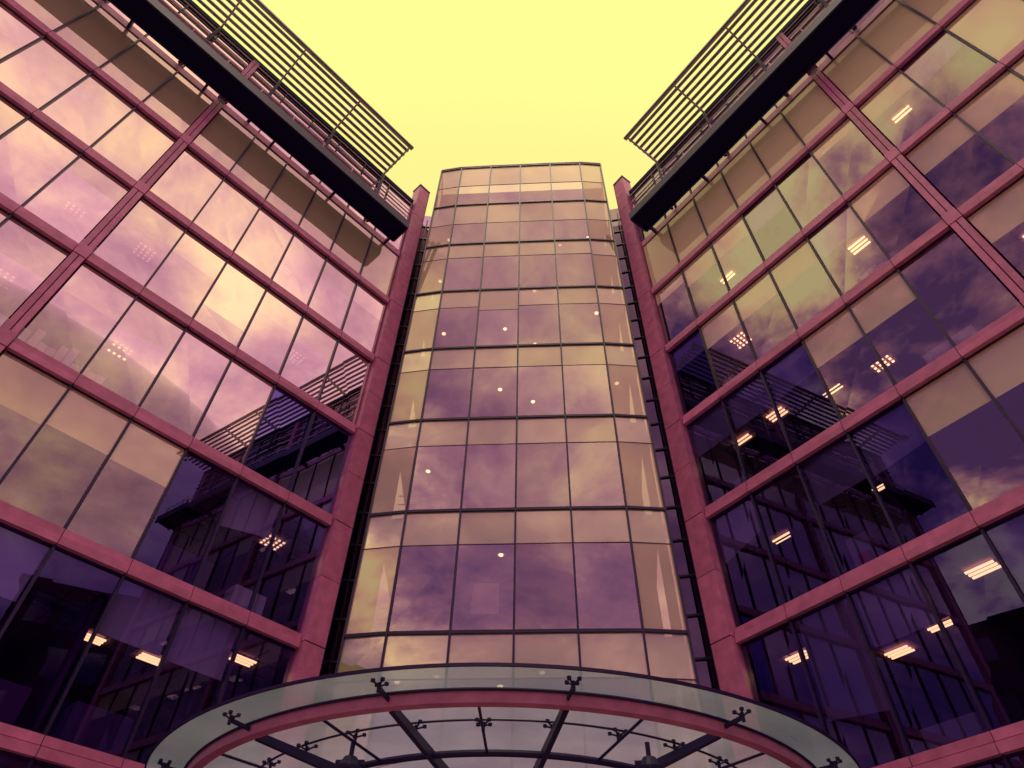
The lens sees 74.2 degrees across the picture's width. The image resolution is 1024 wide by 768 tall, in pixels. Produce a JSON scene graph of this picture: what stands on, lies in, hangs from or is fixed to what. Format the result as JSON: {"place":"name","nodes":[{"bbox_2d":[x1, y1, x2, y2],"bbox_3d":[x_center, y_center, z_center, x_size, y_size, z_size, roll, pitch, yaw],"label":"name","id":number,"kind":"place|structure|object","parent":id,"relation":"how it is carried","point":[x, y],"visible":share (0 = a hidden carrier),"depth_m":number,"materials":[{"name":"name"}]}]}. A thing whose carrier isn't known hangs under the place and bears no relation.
{"place":"outdoors","nodes":[
{"label":"outdoors","id":0,"kind":"place"},
{"bbox_2d":[27,329,105,384],"bbox_3d":[-12.443,-3.752,20.480,0.300,8.638,5.460,-34,-57,28],"label":"wing office clutter","id":1,"kind":"object","parent":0,"point":[36,338],"visible":0.3,"depth_m":17.87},
{"bbox_2d":[0,95,313,767],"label":"wing interior","id":2,"kind":"object","parent":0,"point":[59,612],"visible":0.19,"depth_m":19.38,"materials":[{"name":"purple"}]},
{"bbox_2d":[84,350,284,666],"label":"wing ceiling lights","id":3,"kind":"object","parent":2,"relation":"attached to","point":[140,656],"visible":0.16,"depth_m":18.50},
{"bbox_2d":[193,0,807,215],"label":"sky","id":4,"kind":"structure","parent":0,"point":[464,82],"materials":[{"name":"yellow"}]},
{"bbox_2d":[323,161,733,767],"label":"tower frame","id":5,"kind":"object","parent":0,"point":[513,631],"visible":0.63,"depth_m":23.41,"materials":[{"name":"black metal"}]},
{"bbox_2d":[306,164,732,758],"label":"tower glazing","id":6,"kind":"structure","parent":5,"relation":"in","point":[662,608],"depth_m":22.98,"materials":[{"name":"glass"}]},
{"bbox_2d":[723,250,896,564],"bbox_3d":[9.390,-0.405,20.151,0.300,12.390,6.560,30,-54,-23],"label":"wing office clutter","id":7,"kind":"object","parent":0,"point":[866,556],"visible":0.19,"depth_m":19.99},
{"bbox_2d":[642,28,1023,767],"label":"wing interior","id":8,"kind":"object","parent":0,"point":[960,286],"visible":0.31,"depth_m":20.21,"materials":[{"name":"purple"}]},
{"bbox_2d":[720,105,1023,663],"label":"wing ceiling lights","id":9,"kind":"object","parent":8,"relation":"attached to","point":[906,649],"visible":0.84,"depth_m":17.98},
{"bbox_2d":[643,0,1023,436],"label":"wing glazing","id":10,"kind":"structure","parent":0,"point":[894,31],"depth_m":22.93,"materials":[{"name":"glass"}]},
{"label":"paved ground","id":11,"kind":"structure","parent":0,"visible":0},
{"bbox_2d":[0,0,429,767],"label":"wing frame","id":12,"kind":"object","parent":11,"relation":"on","point":[216,72],"visible":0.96,"depth_m":21.74,"materials":[{"name":"red metal"}]},
{"bbox_2d":[0,405,276,680],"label":"wing blinds","id":13,"kind":"object","parent":12,"relation":"attached to","point":[139,617],"visible":0.59,"depth_m":16.40,"materials":[{"name":"purple fabric"}]},
{"bbox_2d":[0,0,410,567],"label":"wing glazing","id":14,"kind":"structure","parent":12,"relation":"in","point":[79,199],"depth_m":22.69,"materials":[{"name":"clear glass"}]},
{"bbox_2d":[157,0,413,221],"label":"wing roof louvre","id":15,"kind":"object","parent":12,"relation":"attached to","point":[312,53],"visible":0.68,"depth_m":32.94,"materials":[{"name":"black metal"}]},
{"bbox_2d":[144,662,860,767],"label":"entrance canopy","id":16,"kind":"object","parent":11,"relation":"on","point":[439,715],"visible":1,"depth_m":11.01,"materials":[{"name":"clear glass"}]},
{"bbox_2d":[373,189,653,767],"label":"tower interior","id":17,"kind":"object","parent":11,"relation":"on","point":[545,591],"visible":0.16,"depth_m":25.63,"materials":[{"name":"purple glass"}]},
{"bbox_2d":[425,235,598,556],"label":"tower lights","id":18,"kind":"object","parent":17,"relation":"attached to","point":[532,401],"visible":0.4,"depth_m":28.66},
{"bbox_2d":[613,0,1023,767],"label":"wing frame","id":19,"kind":"object","parent":11,"relation":"on","point":[693,172],"visible":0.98,"depth_m":20.57,"materials":[{"name":"red metal"}]},
{"bbox_2d":[624,0,856,209],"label":"wing roof louvre","id":20,"kind":"object","parent":19,"relation":"attached to","point":[717,34],"visible":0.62,"depth_m":32.59,"materials":[{"name":"black metal"}]},
{"bbox_2d":[633,34,1023,720],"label":"wing blinds","id":21,"kind":"object","parent":19,"relation":"in","point":[893,608],"visible":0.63,"depth_m":17.58,"materials":[{"name":"fabric"}]}
]}

